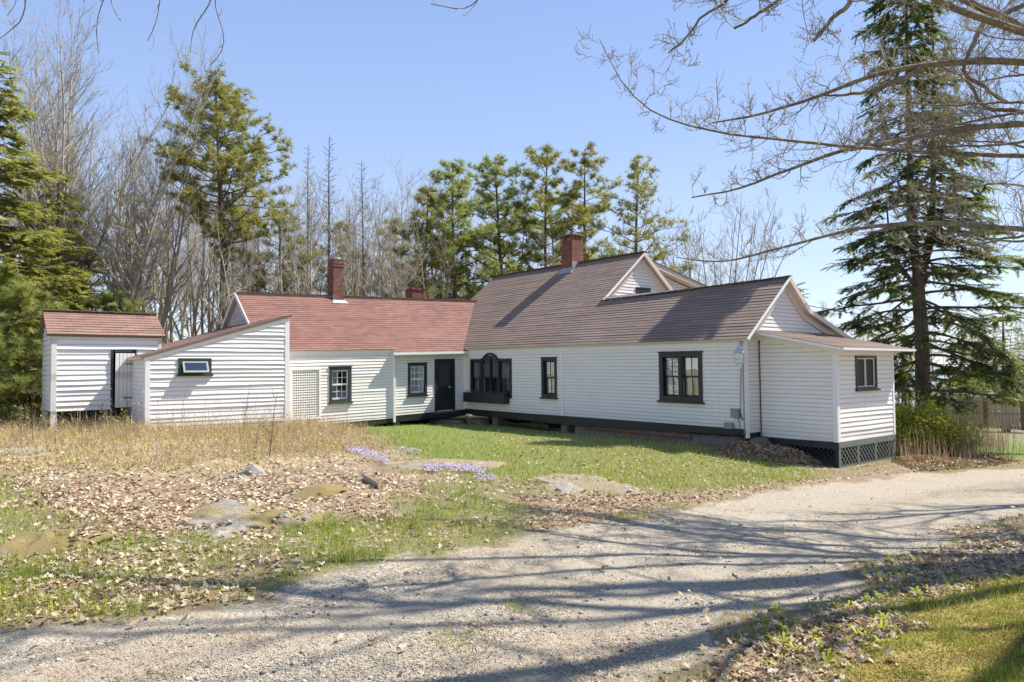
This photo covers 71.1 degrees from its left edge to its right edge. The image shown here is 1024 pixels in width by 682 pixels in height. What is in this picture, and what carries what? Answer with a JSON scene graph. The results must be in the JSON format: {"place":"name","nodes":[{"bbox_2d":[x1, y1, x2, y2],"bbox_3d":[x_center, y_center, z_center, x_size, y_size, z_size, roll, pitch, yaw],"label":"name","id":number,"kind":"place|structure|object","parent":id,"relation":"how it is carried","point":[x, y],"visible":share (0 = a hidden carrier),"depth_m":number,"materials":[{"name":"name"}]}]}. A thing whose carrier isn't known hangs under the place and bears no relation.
{"place":"outdoors","nodes":[
{"label":"outdoors","id":0,"kind":"place"},
{"bbox_2d":[0,513,1001,681],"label":"gravel","id":1,"kind":"structure","parent":0,"point":[329,662],"depth_m":4.61,"materials":[{"name":"gravel"}]},
{"bbox_2d":[0,392,1023,681],"bbox_3d":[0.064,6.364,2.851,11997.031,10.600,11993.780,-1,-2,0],"label":"ground","id":2,"kind":"structure","parent":0,"point":[902,496],"depth_m":6.20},
{"bbox_2d":[0,266,71,422],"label":"pine tree","id":3,"kind":"object","parent":2,"relation":"on","point":[16,293],"visible":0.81,"depth_m":21.38,"materials":[{"name":"green plant"}]},
{"bbox_2d":[0,51,100,418],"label":"spruce tree","id":4,"kind":"object","parent":2,"relation":"on","point":[20,240],"visible":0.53,"depth_m":23.27,"materials":[{"name":"green plant"}]},
{"bbox_2d":[0,528,114,557],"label":"rock ledge","id":5,"kind":"object","parent":2,"relation":"on","point":[32,545],"visible":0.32,"depth_m":6.58,"materials":[{"name":"stone"}]},
{"bbox_2d":[0,17,119,282],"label":"bare tree","id":6,"kind":"object","parent":2,"relation":"on","point":[40,112],"visible":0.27,"depth_m":35.38,"materials":[{"name":"grey plant"}]},
{"bbox_2d":[0,171,122,413],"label":"spruce tree","id":7,"kind":"object","parent":2,"relation":"on","point":[76,287],"visible":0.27,"depth_m":29.00,"materials":[{"name":"green plant"}]},
{"bbox_2d":[0,0,187,412],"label":"bare tree","id":8,"kind":"object","parent":2,"relation":"on","point":[68,170],"visible":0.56,"depth_m":30.48,"materials":[{"name":"brown plant"}]},
{"bbox_2d":[37,288,161,413],"bbox_3d":[-17.277,0.538,30.051,5.958,5.838,5.902,2,-3,-42],"label":"pine tree","id":9,"kind":"object","parent":2,"relation":"on","point":[105,298],"visible":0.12,"depth_m":29.66,"materials":[{"name":"green plant"}]},
{"bbox_2d":[77,99,125,266],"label":"bare tree","id":10,"kind":"object","parent":2,"relation":"on","point":[90,172],"visible":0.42,"depth_m":50.03,"materials":[{"name":"grey plant"}]},
{"bbox_2d":[38,309,165,428],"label":"garden shed","id":11,"kind":"structure","parent":2,"relation":"on","point":[88,353],"depth_m":20.07,"materials":[{"name":"white paint"}]},
{"bbox_2d":[115,353,134,407],"bbox_3d":[-10.972,1.114,20.332,0.504,1.535,0.036,2,-3,-44],"label":"door","id":12,"kind":"structure","parent":11,"relation":"in","point":[123,366],"depth_m":20.30,"materials":[{"name":"white paint"}]},
{"bbox_2d":[1,59,204,412],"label":"bare tree","id":13,"kind":"object","parent":2,"relation":"on","point":[138,287],"visible":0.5,"depth_m":31.10,"materials":[{"name":"brown plant"}]},
{"bbox_2d":[0,0,222,311],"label":"bare tree","id":14,"kind":"object","parent":2,"relation":"on","point":[76,214],"visible":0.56,"depth_m":30.49,"materials":[{"name":"brown plant"}]},
{"bbox_2d":[72,134,152,300],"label":"bare tree","id":15,"kind":"object","parent":2,"relation":"on","point":[112,288],"visible":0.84,"depth_m":30.71,"materials":[{"name":"grey plant"}]},
{"bbox_2d":[84,154,150,310],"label":"bare tree","id":16,"kind":"object","parent":2,"relation":"on","point":[115,230],"visible":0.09,"depth_m":39.97,"materials":[{"name":"grey plant"}]},
{"bbox_2d":[88,188,171,304],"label":"pine tree","id":17,"kind":"object","parent":2,"relation":"on","point":[112,226],"visible":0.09,"depth_m":46.44,"materials":[{"name":"green plant"}]},
{"bbox_2d":[96,110,175,294],"bbox_3d":[-20.043,-4.347,38.522,4.929,16.686,4.818,1,-3,-26],"label":"bare tree","id":18,"kind":"object","parent":2,"relation":"on","point":[134,179],"visible":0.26,"depth_m":37.99,"materials":[{"name":"grey plant"}]},
{"bbox_2d":[96,131,185,343],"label":"bare tree","id":19,"kind":"object","parent":2,"relation":"on","point":[165,330],"visible":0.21,"depth_m":40.83,"materials":[{"name":"grey plant"}]},
{"bbox_2d":[104,131,187,300],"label":"bare tree","id":20,"kind":"object","parent":2,"relation":"on","point":[128,220],"visible":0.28,"depth_m":34.41,"materials":[{"name":"grey plant"}]},
{"bbox_2d":[86,61,222,341],"bbox_3d":[-16.857,-4.589,33.921,7.860,16.702,5.274,-2,-3,23],"label":"bare tree","id":21,"kind":"object","parent":2,"relation":"on","point":[165,315],"visible":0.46,"depth_m":33.93,"materials":[{"name":"grey plant"}]},
{"bbox_2d":[137,137,197,343],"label":"bare tree","id":22,"kind":"object","parent":2,"relation":"on","point":[168,329],"visible":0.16,"depth_m":48.76,"materials":[{"name":"grey plant"}]},
{"bbox_2d":[136,158,201,341],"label":"bare tree","id":23,"kind":"object","parent":2,"relation":"on","point":[171,331],"visible":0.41,"depth_m":38.95,"materials":[{"name":"grey plant"}]},
{"bbox_2d":[140,122,211,343],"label":"bare tree","id":24,"kind":"object","parent":2,"relation":"on","point":[161,309],"visible":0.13,"depth_m":48.01,"materials":[{"name":"grey plant"}]},
{"bbox_2d":[4,378,350,445],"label":"tall weeds","id":25,"kind":"object","parent":2,"relation":"on","point":[170,426],"visible":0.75,"depth_m":17.24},
{"bbox_2d":[147,187,218,340],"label":"bare tree","id":26,"kind":"object","parent":2,"relation":"on","point":[194,314],"visible":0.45,"depth_m":38.46,"materials":[{"name":"grey plant"}]},
{"bbox_2d":[164,204,207,336],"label":"bare tree","id":27,"kind":"object","parent":2,"relation":"on","point":[191,314],"visible":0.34,"depth_m":42.75,"materials":[{"name":"grey plant"}]},
{"bbox_2d":[157,198,219,338],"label":"bare tree","id":28,"kind":"object","parent":2,"relation":"on","point":[182,331],"visible":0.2,"depth_m":48.51,"materials":[{"name":"grey plant"}]},
{"bbox_2d":[167,150,219,335],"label":"bare tree","id":29,"kind":"object","parent":2,"relation":"on","point":[193,332],"visible":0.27,"depth_m":40.63,"materials":[{"name":"grey plant"}]},
{"bbox_2d":[157,167,229,342],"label":"bare tree","id":30,"kind":"object","parent":2,"relation":"on","point":[199,327],"visible":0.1,"depth_m":52.07,"materials":[{"name":"grey plant"}]},
{"bbox_2d":[0,405,401,474],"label":"dry brush","id":31,"kind":"object","parent":2,"relation":"on","point":[298,444],"visible":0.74,"depth_m":15.34,"materials":[{"name":"plant"}]},
{"bbox_2d":[178,171,249,333],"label":"bare tree","id":32,"kind":"object","parent":2,"relation":"on","point":[202,324],"visible":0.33,"depth_m":39.06,"materials":[{"name":"grey plant"}]},
{"bbox_2d":[137,52,301,328],"bbox_3d":[-13.900,-4.774,33.594,7.399,16.920,8.445,-1,-2,0],"label":"pine tree","id":33,"kind":"object","parent":2,"relation":"on","point":[255,148],"visible":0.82,"depth_m":33.18,"materials":[{"name":"green plant"}]},
{"bbox_2d":[205,528,234,537],"bbox_3d":[-2.853,2.031,7.024,0.723,0.370,0.597,1,-3,-32],"label":"rock","id":34,"kind":"object","parent":2,"relation":"on","point":[217,532],"visible":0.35,"depth_m":6.97,"materials":[{"name":"stone"}]},
{"bbox_2d":[183,195,257,325],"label":"bare tree","id":35,"kind":"object","parent":2,"relation":"on","point":[213,280],"visible":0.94,"depth_m":30.77,"materials":[{"name":"grey plant"}]},
{"bbox_2d":[177,174,267,335],"bbox_3d":[-13.296,-2.045,33.058,3.409,11.422,3.314,0,-2,-5],"label":"bare tree","id":36,"kind":"object","parent":2,"relation":"on","point":[212,309],"visible":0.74,"depth_m":32.93,"materials":[{"name":"grey plant"}]},
{"bbox_2d":[184,184,261,328],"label":"bare tree","id":37,"kind":"object","parent":2,"relation":"on","point":[206,297],"visible":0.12,"depth_m":50.20,"materials":[{"name":"grey plant"}]},
{"bbox_2d":[236,464,265,475],"bbox_3d":[-3.937,2.188,10.876,0.526,0.653,0.563,-1,-2,0],"label":"boulder","id":38,"kind":"object","parent":2,"relation":"on","point":[255,469],"visible":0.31,"depth_m":10.74,"materials":[{"name":"stone"}]},
{"bbox_2d":[177,498,325,533],"bbox_3d":[-2.737,2.133,7.825,2.464,0.719,2.187,-1,-2,0],"label":"rock ledge","id":39,"kind":"object","parent":2,"relation":"on","point":[217,512],"visible":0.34,"depth_m":7.53,"materials":[{"name":"stone"}]},
{"bbox_2d":[208,194,297,329],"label":"bare tree","id":40,"kind":"object","parent":2,"relation":"on","point":[260,257],"visible":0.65,"depth_m":33.53,"materials":[{"name":"grey plant"}]},
{"bbox_2d":[233,189,293,292],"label":"bare tree","id":41,"kind":"object","parent":2,"relation":"on","point":[258,264],"visible":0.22,"depth_m":40.12,"materials":[{"name":"grey plant"}]},
{"bbox_2d":[235,174,300,291],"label":"bare tree","id":42,"kind":"object","parent":2,"relation":"on","point":[259,265],"visible":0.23,"depth_m":41.55,"materials":[{"name":"grey plant"}]},
{"bbox_2d":[215,207,326,310],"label":"bare tree","id":43,"kind":"object","parent":2,"relation":"on","point":[259,281],"visible":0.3,"depth_m":39.83,"materials":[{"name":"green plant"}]},
{"bbox_2d":[237,180,309,292],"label":"bare tree","id":44,"kind":"object","parent":2,"relation":"on","point":[279,282],"visible":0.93,"depth_m":34.50,"materials":[{"name":"grey plant"}]},
{"bbox_2d":[260,200,321,293],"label":"bare tree","id":45,"kind":"object","parent":2,"relation":"on","point":[297,282],"visible":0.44,"depth_m":36.22,"materials":[{"name":"grey plant"}]},
{"bbox_2d":[258,198,334,293],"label":"bare tree","id":46,"kind":"object","parent":2,"relation":"on","point":[307,250],"visible":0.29,"depth_m":42.27,"materials":[{"name":"grey plant"}]},
{"bbox_2d":[289,147,327,291],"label":"larch tree","id":47,"kind":"object","parent":2,"relation":"on","point":[308,214],"visible":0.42,"depth_m":42.44,"materials":[{"name":"grey wood"}]},
{"bbox_2d":[270,484,350,498],"bbox_3d":[-2.679,2.106,9.372,1.549,0.498,1.470,-1,-2,0],"label":"rock ledge","id":48,"kind":"object","parent":2,"relation":"on","point":[317,491],"visible":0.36,"depth_m":9.02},
{"bbox_2d":[283,207,337,294],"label":"bare tree","id":49,"kind":"object","parent":2,"relation":"on","point":[321,287],"visible":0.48,"depth_m":38.90,"materials":[{"name":"grey plant"}]},
{"bbox_2d":[278,167,344,293],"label":"bare tree","id":50,"kind":"object","parent":2,"relation":"on","point":[311,258],"visible":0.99,"depth_m":31.18,"materials":[{"name":"grey plant"}]},
{"bbox_2d":[278,159,348,293],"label":"bare tree","id":51,"kind":"object","parent":2,"relation":"on","point":[308,240],"visible":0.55,"depth_m":40.58,"materials":[{"name":"grey plant"}]},
{"bbox_2d":[309,135,349,294],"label":"larch tree","id":52,"kind":"object","parent":2,"relation":"on","point":[328,219],"visible":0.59,"depth_m":38.34,"materials":[{"name":"grey wood"}]},
{"bbox_2d":[302,220,381,295],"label":"pine tree","id":53,"kind":"object","parent":2,"relation":"on","point":[341,254],"visible":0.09,"depth_m":44.63,"materials":[{"name":"green plant"}]},
{"bbox_2d":[306,161,390,295],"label":"bare tree","id":54,"kind":"object","parent":2,"relation":"on","point":[352,274],"visible":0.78,"depth_m":33.67,"materials":[{"name":"grey plant"}]},
{"bbox_2d":[318,211,384,295],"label":"bare tree","id":55,"kind":"object","parent":2,"relation":"on","point":[348,261],"visible":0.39,"depth_m":38.71,"materials":[{"name":"grey plant"}]},
{"bbox_2d":[323,197,386,295],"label":"bare tree","id":56,"kind":"object","parent":2,"relation":"on","point":[348,242],"visible":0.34,"depth_m":41.94,"materials":[{"name":"grey plant"}]},
{"bbox_2d":[330,210,384,294],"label":"bare tree","id":57,"kind":"object","parent":2,"relation":"on","point":[351,253],"visible":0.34,"depth_m":42.52,"materials":[{"name":"grey plant"}]},
{"bbox_2d":[330,162,386,294],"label":"bare tree","id":58,"kind":"object","parent":2,"relation":"on","point":[355,225],"visible":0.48,"depth_m":44.37,"materials":[{"name":"grey plant"}]},
{"bbox_2d":[343,160,381,296],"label":"larch tree","id":59,"kind":"object","parent":2,"relation":"on","point":[363,275],"visible":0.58,"depth_m":39.21,"materials":[{"name":"grey wood"}]},
{"bbox_2d":[345,446,389,462],"bbox_3d":[-2.701,2.163,13.752,0.413,0.137,2.540,1,-3,-30],"label":"creeping phlox","id":60,"kind":"object","parent":2,"relation":"on","point":[362,452],"visible":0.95,"depth_m":13.73,"materials":[{"name":"purple plant"}]},
{"bbox_2d":[353,189,398,296],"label":"bare tree","id":61,"kind":"object","parent":2,"relation":"on","point":[379,268],"visible":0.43,"depth_m":39.93,"materials":[{"name":"grey plant"}]},
{"bbox_2d":[335,177,417,296],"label":"bare tree","id":62,"kind":"object","parent":2,"relation":"on","point":[373,263],"visible":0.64,"depth_m":32.45,"materials":[{"name":"grey plant"}]},
{"bbox_2d":[336,170,418,296],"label":"bare tree","id":63,"kind":"object","parent":2,"relation":"on","point":[378,241],"visible":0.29,"depth_m":45.27,"materials":[{"name":"grey plant"}]},
{"bbox_2d":[359,217,420,292],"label":"pine tree","id":64,"kind":"object","parent":2,"relation":"on","point":[395,257],"visible":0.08,"depth_m":50.26,"materials":[{"name":"green plant"}]},
{"bbox_2d":[368,212,413,297],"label":"bare tree","id":65,"kind":"object","parent":2,"relation":"on","point":[391,258],"visible":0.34,"depth_m":44.03,"materials":[{"name":"brown plant"}]},
{"bbox_2d":[358,197,428,296],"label":"bare tree","id":66,"kind":"object","parent":2,"relation":"on","point":[383,273],"visible":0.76,"depth_m":34.46,"materials":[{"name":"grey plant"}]},
{"bbox_2d":[375,148,427,295],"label":"bare tree","id":67,"kind":"object","parent":2,"relation":"on","point":[400,199],"visible":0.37,"depth_m":57.95,"materials":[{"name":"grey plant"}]},
{"bbox_2d":[383,185,466,298],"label":"bare tree","id":68,"kind":"object","parent":2,"relation":"on","point":[420,256],"visible":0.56,"depth_m":30.89,"materials":[{"name":"grey plant"}]},
{"bbox_2d":[382,184,470,298],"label":"pine tree","id":69,"kind":"object","parent":2,"relation":"on","point":[434,263],"visible":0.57,"depth_m":37.15,"materials":[{"name":"green plant"}]},
{"bbox_2d":[382,458,510,471],"bbox_3d":[-1.744,2.410,13.606,3.828,0.411,3.739,0,-2,-23],"label":"rock ledge","id":70,"kind":"object","parent":2,"relation":"on","point":[414,464],"visible":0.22,"depth_m":13.08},
{"bbox_2d":[421,463,485,472],"bbox_3d":[-0.974,2.117,12.026,1.084,0.137,0.840,-1,-2,0],"label":"creeping phlox","id":71,"kind":"object","parent":70,"relation":"on","point":[465,466],"visible":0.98,"depth_m":12.00,"materials":[{"name":"purple plant"}]},
{"bbox_2d":[409,157,518,299],"bbox_3d":[-2.607,-2.927,38.525,6.339,14.134,7.165,-1,-2,0],"label":"pine tree","id":72,"kind":"object","parent":2,"relation":"on","point":[455,187],"visible":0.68,"depth_m":37.60,"materials":[{"name":"green plant"}]},
{"bbox_2d":[0,516,976,681],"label":"dry needles","id":73,"kind":"object","parent":2,"relation":"on","point":[463,655],"visible":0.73,"depth_m":4.37,"materials":[{"name":"plant"}]},
{"bbox_2d":[442,153,549,296],"bbox_3d":[-0.667,-3.231,40.142,6.993,15.062,7.457,-1,-2,0],"label":"pine tree","id":74,"kind":"object","parent":2,"relation":"on","point":[495,171],"visible":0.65,"depth_m":39.99,"materials":[{"name":"green plant"}]},
{"bbox_2d":[0,0,1023,283],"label":"maple tree","id":75,"kind":"object","parent":2,"relation":"on","point":[1000,20],"visible":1,"depth_m":9.34,"materials":[{"name":"brown plant"}]},
{"bbox_2d":[0,418,1023,681],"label":"fallen leaves","id":76,"kind":"object","parent":2,"relation":"on","point":[778,668],"depth_m":6.76,"materials":[{"name":"plant"}]},
{"bbox_2d":[115,233,915,467],"bbox_3d":[-0.301,-0.498,22.446,19.201,7.655,19.636,1,-3,-39],"label":"farmhouse","id":77,"kind":"object","parent":2,"relation":"on","point":[640,344],"visible":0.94,"depth_m":21.34,"materials":[{"name":"white paint"}]},
{"bbox_2d":[176,358,212,375],"bbox_3d":[-8.852,0.729,19.972,0.949,0.496,0.498,1,-3,-39],"label":"window","id":78,"kind":"structure","parent":77,"relation":"in","point":[186,366],"depth_m":19.98,"materials":[{"name":"glass"}]},
{"bbox_2d":[328,366,352,403],"bbox_3d":[-5.723,1.460,23.837,0.872,1.258,0.225,1,-3,-39],"label":"window","id":79,"kind":"structure","parent":77,"relation":"in","point":[348,369],"depth_m":23.85,"materials":[{"name":"green paint"}]},
{"bbox_2d":[407,362,428,396],"bbox_3d":[-3.411,1.381,25.687,0.860,1.234,0.228,1,-3,-39],"label":"window","id":80,"kind":"structure","parent":77,"relation":"in","point":[422,366],"depth_m":25.76,"materials":[{"name":"green paint"}]},
{"bbox_2d":[434,359,455,412],"bbox_3d":[-2.484,1.646,26.383,0.920,1.994,0.130,1,-3,-39],"label":"door","id":81,"kind":"structure","parent":77,"relation":"in","point":[444,377],"depth_m":26.40,"materials":[{"name":"green paint"}]},
{"bbox_2d":[470,353,511,397],"bbox_3d":[-0.707,1.220,25.765,0.247,1.602,2.446,1,-3,-39],"label":"window","id":82,"kind":"structure","parent":77,"relation":"in","point":[500,363],"depth_m":25.75,"materials":[{"name":"green paint"}]},
{"bbox_2d":[539,357,557,398],"bbox_3d":[1.236,1.197,23.259,0.228,1.365,0.818,1,-3,-39],"label":"window","id":83,"kind":"structure","parent":77,"relation":"in","point":[546,362],"depth_m":23.39,"materials":[{"name":"green paint"}]},
{"bbox_2d":[657,351,704,403],"bbox_3d":[4.543,0.962,19.152,0.286,1.393,1.514,1,-3,-39],"label":"window","id":84,"kind":"structure","parent":77,"relation":"in","point":[686,366],"depth_m":19.10,"materials":[{"name":"green paint"}]},
{"bbox_2d":[855,356,880,390],"bbox_3d":[8.560,0.780,17.305,1.139,0.844,0.127,1,-3,-39],"label":"window","id":85,"kind":"structure","parent":77,"relation":"in","point":[866,379],"depth_m":17.34,"materials":[{"name":"glass"}]},
{"bbox_2d":[499,141,590,268],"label":"pine tree","id":86,"kind":"object","parent":2,"relation":"on","point":[546,160],"visible":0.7,"depth_m":40.41,"materials":[{"name":"green plant"}]},
{"bbox_2d":[505,187,606,271],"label":"pine tree","id":87,"kind":"object","parent":2,"relation":"on","point":[561,212],"visible":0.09,"depth_m":47.12,"materials":[{"name":"green plant"}]},
{"bbox_2d":[549,482,583,492],"bbox_3d":[0.728,2.299,10.628,0.532,0.369,0.650,1,-3,-29],"label":"rock","id":88,"kind":"object","parent":2,"relation":"on","point":[565,486],"visible":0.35,"depth_m":10.57,"materials":[{"name":"stone"}]},
{"bbox_2d":[541,140,624,265],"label":"pine tree","id":89,"kind":"object","parent":2,"relation":"on","point":[596,208],"visible":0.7,"depth_m":41.11,"materials":[{"name":"green plant"}]},
{"bbox_2d":[523,474,645,494],"bbox_3d":[0.602,2.411,11.566,2.314,0.407,2.217,0,-2,-22],"label":"rock ledge","id":90,"kind":"object","parent":2,"relation":"on","point":[584,484],"visible":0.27,"depth_m":11.18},
{"bbox_2d":[581,152,697,273],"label":"pine tree","id":91,"kind":"object","parent":2,"relation":"on","point":[638,188],"visible":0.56,"depth_m":35.68,"materials":[{"name":"green plant"}]},
{"bbox_2d":[644,175,802,285],"bbox_3d":[9.971,-1.425,34.465,5.839,11.873,6.670,1,-3,-31],"label":"bare tree","id":92,"kind":"object","parent":2,"relation":"on","point":[735,270],"visible":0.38,"depth_m":33.88,"materials":[{"name":"grey plant"}]},
{"bbox_2d":[710,440,824,464],"bbox_3d":[6.039,2.653,17.223,2.604,0.560,2.206,-1,-2,0],"label":"leaf pile","id":93,"kind":"object","parent":2,"relation":"on","point":[743,449],"visible":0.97,"depth_m":16.66,"materials":[{"name":"brown plant"}]},
{"bbox_2d":[763,553,971,665],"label":"weed leaves","id":94,"kind":"object","parent":2,"relation":"on","point":[869,611],"visible":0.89,"depth_m":4.84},
{"bbox_2d":[814,0,1023,415],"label":"spruce tree","id":95,"kind":"object","parent":2,"relation":"on","point":[988,376],"visible":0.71,"depth_m":22.20,"materials":[{"name":"green plant"}]},
{"bbox_2d":[814,575,1023,681],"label":"grass","id":96,"kind":"structure","parent":2,"relation":"on","point":[997,649],"depth_m":4.31,"materials":[{"name":"plant"}]},
{"bbox_2d":[894,353,947,413],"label":"spruce tree","id":97,"kind":"object","parent":2,"relation":"on","point":[902,398],"visible":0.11,"depth_m":39.71,"materials":[{"name":"green plant"}]},
{"bbox_2d":[895,391,996,455],"bbox_3d":[10.978,2.292,19.952,3.702,1.847,2.910,-1,-2,0],"label":"shrub","id":98,"kind":"object","parent":2,"relation":"on","point":[905,419],"visible":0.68,"depth_m":19.41,"materials":[{"name":"green plant"}]},
{"bbox_2d":[887,410,1021,465],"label":"dry stalks","id":99,"kind":"object","parent":2,"relation":"on","point":[1000,446],"visible":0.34,"depth_m":19.20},
{"bbox_2d":[891,452,1020,471],"bbox_3d":[10.819,3.002,18.000,5.402,0.386,1.930,1,-3,-39],"label":"leaf pile","id":100,"kind":"object","parent":2,"relation":"on","point":[932,461],"visible":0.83,"depth_m":17.39,"materials":[{"name":"brown plant"}]},
{"bbox_2d":[913,375,998,424],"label":"spruce tree","id":101,"kind":"object","parent":2,"relation":"on","point":[962,387],"visible":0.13,"depth_m":51.27,"materials":[{"name":"green plant"}]},
{"bbox_2d":[918,409,996,454],"bbox_3d":[12.049,2.548,19.671,2.260,1.404,2.041,-1,-2,0],"label":"shrub","id":102,"kind":"object","parent":2,"relation":"on","point":[976,444],"visible":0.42,"depth_m":19.35,"materials":[{"name":"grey plant"}]},
{"bbox_2d":[931,395,1023,429],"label":"picket fence","id":103,"kind":"object","parent":2,"relation":"on","point":[999,413],"visible":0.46,"depth_m":37.00,"materials":[{"name":"brown wood"}]},
{"bbox_2d":[946,312,1023,431],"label":"spruce tree","id":104,"kind":"object","parent":2,"relation":"on","point":[1019,377],"visible":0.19,"depth_m":37.89,"materials":[{"name":"green plant"}]},
{"bbox_2d":[0,417,1023,681],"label":"grass","id":105,"kind":"structure","parent":0,"point":[328,527],"depth_m":7.06,"materials":[{"name":"plant"}]},
{"bbox_2d":[0,0,1023,370],"label":"sky","id":106,"kind":"structure","parent":0,"point":[421,82],"materials":[{"name":"blue"}]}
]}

